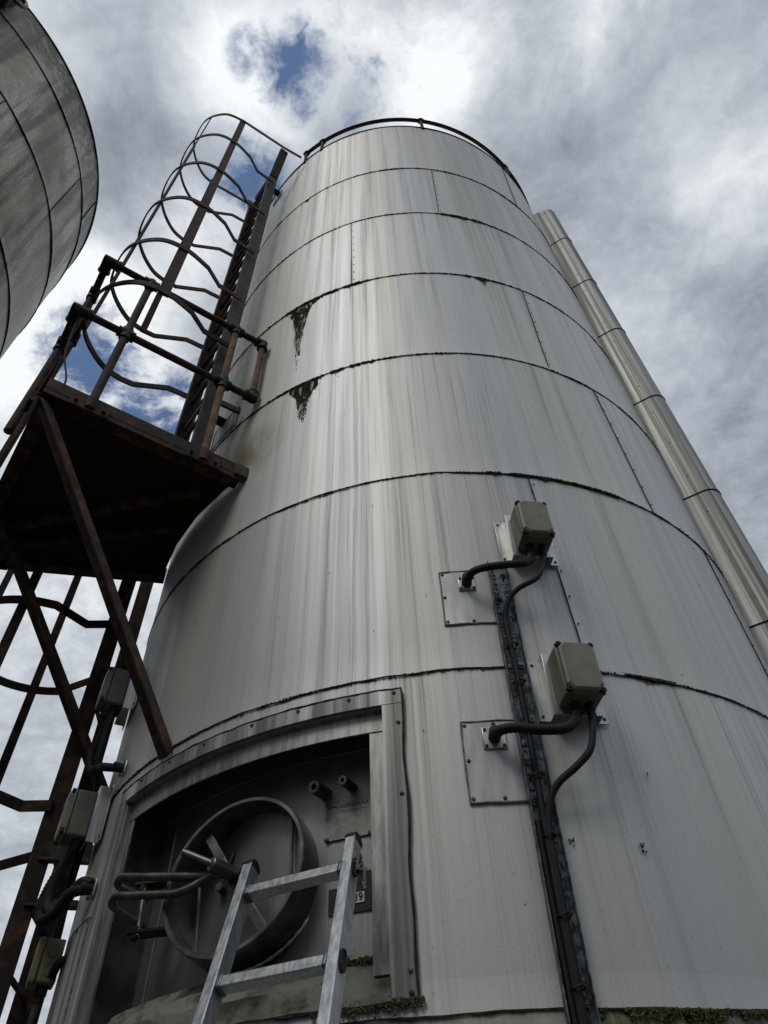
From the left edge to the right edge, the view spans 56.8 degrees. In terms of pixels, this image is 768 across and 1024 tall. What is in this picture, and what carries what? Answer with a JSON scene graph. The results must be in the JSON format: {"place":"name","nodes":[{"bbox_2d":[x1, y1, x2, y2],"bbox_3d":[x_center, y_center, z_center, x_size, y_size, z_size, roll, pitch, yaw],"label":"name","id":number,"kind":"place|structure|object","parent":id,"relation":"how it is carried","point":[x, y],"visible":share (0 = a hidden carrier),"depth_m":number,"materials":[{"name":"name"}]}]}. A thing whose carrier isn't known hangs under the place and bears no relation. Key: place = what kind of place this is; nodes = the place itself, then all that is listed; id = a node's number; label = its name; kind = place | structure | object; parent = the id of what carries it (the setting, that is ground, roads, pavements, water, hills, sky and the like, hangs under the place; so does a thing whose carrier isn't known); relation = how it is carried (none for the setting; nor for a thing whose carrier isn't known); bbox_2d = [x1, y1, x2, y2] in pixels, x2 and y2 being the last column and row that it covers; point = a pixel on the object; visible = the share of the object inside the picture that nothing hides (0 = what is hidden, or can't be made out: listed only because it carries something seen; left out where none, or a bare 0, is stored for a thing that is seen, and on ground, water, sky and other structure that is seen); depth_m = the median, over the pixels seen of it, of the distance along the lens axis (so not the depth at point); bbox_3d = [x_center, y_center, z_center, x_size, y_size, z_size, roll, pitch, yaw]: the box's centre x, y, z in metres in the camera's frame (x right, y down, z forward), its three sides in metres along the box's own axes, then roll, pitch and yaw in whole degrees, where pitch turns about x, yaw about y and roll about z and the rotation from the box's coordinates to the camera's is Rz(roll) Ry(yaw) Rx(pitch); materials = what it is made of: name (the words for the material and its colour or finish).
{"place":"outdoors","nodes":[
{"label":"outdoors","id":0,"kind":"place"},
{"bbox_2d":[0,0,767,1023],"label":"sky","id":1,"kind":"structure","parent":0,"point":[642,125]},
{"label":"ground","id":2,"kind":"structure","parent":0,"visible":0},
{"bbox_2d":[0,0,98,358],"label":"storage silo","id":3,"kind":"object","parent":2,"relation":"on","point":[49,179],"visible":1,"depth_m":5.66,"materials":[{"name":"silver metal"}]},
{"bbox_2d":[0,553,152,1023],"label":"caged ladder","id":4,"kind":"object","parent":2,"relation":"on","point":[41,855],"visible":0.66,"depth_m":3.25,"materials":[{"name":"metal"}]},
{"bbox_2d":[192,831,362,1023],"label":"ladder","id":5,"kind":"object","parent":2,"relation":"on","point":[222,982],"visible":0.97,"depth_m":1.65,"materials":[{"name":"metal"}]},
{"bbox_2d":[354,853,368,888],"bbox_3d":[-0.060,0.911,1.793,0.034,0.084,0.041,-29,-53,22],"label":"frayed twine","id":6,"kind":"object","parent":5,"relation":"attached to","point":[360,866],"visible":1,"depth_m":1.79,"materials":[{"name":"beige fabric"}]},
{"bbox_2d":[45,118,767,1023],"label":"storage silo","id":7,"kind":"object","parent":2,"relation":"on","point":[441,388],"visible":0.88,"depth_m":2.54,"materials":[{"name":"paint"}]},
{"bbox_2d":[25,936,66,1003],"bbox_3d":[-1.178,1.598,2.492,0.102,0.193,0.196,27,-55,-24],"label":"junction box","id":8,"kind":"object","parent":7,"relation":"attached to","point":[49,961],"visible":0.98,"depth_m":2.48,"materials":[{"name":"beige plastic"}]},
{"bbox_2d":[27,1003,40,1023],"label":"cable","id":9,"kind":"object","parent":8,"relation":"hanging from","point":[33,1013],"visible":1,"depth_m":2.42,"materials":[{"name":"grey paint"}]},
{"bbox_2d":[34,856,87,926],"bbox_3d":[-1.165,1.356,2.602,0.315,0.281,0.080,-35,-56,26],"label":"conduit","id":10,"kind":"object","parent":7,"relation":"attached to","point":[42,918],"visible":0.66,"depth_m":2.50,"materials":[{"name":"black rubber"}]},
{"bbox_2d":[43,845,93,911],"bbox_3d":[-1.142,1.330,2.598,0.264,0.264,0.058,-31,-54,23],"label":"conduit","id":11,"kind":"object","parent":7,"relation":"attached to","point":[60,870],"visible":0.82,"depth_m":2.63,"materials":[{"name":"black rubber"}]},
{"bbox_2d":[54,784,114,861],"bbox_3d":[-1.202,1.230,2.819,0.152,0.245,0.224,21,-52,-19],"label":"junction box","id":12,"kind":"object","parent":7,"relation":"attached to","point":[82,819],"visible":0.92,"depth_m":2.78,"materials":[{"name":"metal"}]},
{"bbox_2d":[34,711,115,1023],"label":"cable","id":13,"kind":"object","parent":12,"relation":"hanging from","point":[61,918],"visible":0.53,"depth_m":2.78,"materials":[{"name":"black rubber"}]},
{"bbox_2d":[85,718,113,774],"bbox_3d":[-1.180,0.984,3.018,0.301,0.346,0.081,-37,-57,27],"label":"conduit","id":14,"kind":"object","parent":7,"relation":"attached to","point":[91,768],"visible":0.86,"depth_m":3.00,"materials":[{"name":"black rubber"}]},
{"bbox_2d":[95,664,145,729],"bbox_3d":[-1.227,0.844,3.271,0.152,0.245,0.224,20,-52,-19],"label":"junction box","id":15,"kind":"object","parent":7,"relation":"attached to","point":[117,695],"visible":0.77,"depth_m":3.22,"materials":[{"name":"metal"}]},
{"bbox_2d":[0,254,267,786],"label":"access platform","id":16,"kind":"structure","parent":7,"relation":"attached to","point":[104,494],"depth_m":3.60,"materials":[{"name":"metal"}]},
{"bbox_2d":[82,113,301,446],"bbox_3d":[-1.419,-1.956,5.551,1.022,5.282,0.732,24,-53,-22],"label":"caged ladder","id":17,"kind":"object","parent":16,"relation":"on","point":[248,248],"visible":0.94,"depth_m":5.21,"materials":[{"name":"brown metal"}]},
{"bbox_2d":[463,549,534,584],"bbox_3d":[0.421,0.189,2.585,0.279,0.122,0.095,-6,-48,3],"label":"conduit","id":18,"kind":"object","parent":7,"relation":"attached to","point":[472,572],"visible":0.99,"depth_m":2.53,"materials":[{"name":"black rubber"}]},
{"bbox_2d":[493,500,558,566],"bbox_3d":[0.561,0.077,2.712,0.224,0.245,0.152,4,-48,-6],"label":"junction box","id":19,"kind":"object","parent":7,"relation":"attached to","point":[523,528],"visible":0.93,"depth_m":2.67,"materials":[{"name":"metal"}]},
{"bbox_2d":[490,708,581,741],"bbox_3d":[0.451,0.628,2.093,0.282,0.098,0.091,-6,-48,3],"label":"conduit","id":20,"kind":"object","parent":7,"relation":"attached to","point":[571,723],"visible":0.98,"depth_m":2.05,"materials":[{"name":"black rubber"}]},
{"bbox_2d":[487,560,600,1023],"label":"cable tray","id":21,"kind":"object","parent":7,"relation":"attached to","point":[578,939],"visible":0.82,"depth_m":2.02,"materials":[{"name":"metal"}]},
{"bbox_2d":[503,553,583,1023],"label":"cable","id":22,"kind":"object","parent":21,"relation":"attached to","point":[525,716],"visible":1,"depth_m":2.00,"materials":[{"name":"black rubber"}]},
{"bbox_2d":[535,819,577,1023],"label":"cable","id":23,"kind":"object","parent":21,"relation":"in","point":[562,956],"visible":0.98,"depth_m":1.73,"materials":[{"name":"black rubber"}]},
{"bbox_2d":[527,641,609,724],"bbox_3d":[0.593,0.528,2.210,0.224,0.245,0.152,4,-49,-6],"label":"junction box","id":24,"kind":"object","parent":7,"relation":"attached to","point":[566,678],"visible":0.97,"depth_m":2.18,"materials":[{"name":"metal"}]},
{"bbox_2d":[545,712,595,1023],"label":"cable","id":25,"kind":"object","parent":24,"relation":"hanging from","point":[574,768],"visible":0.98,"depth_m":1.91,"materials":[{"name":"black rubber"}]},
{"bbox_2d":[533,209,767,661],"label":"cladded pipe","id":26,"kind":"object","parent":7,"relation":"attached to","point":[738,563],"visible":0.9,"depth_m":4.29,"materials":[{"name":"silver metal"}]}
]}

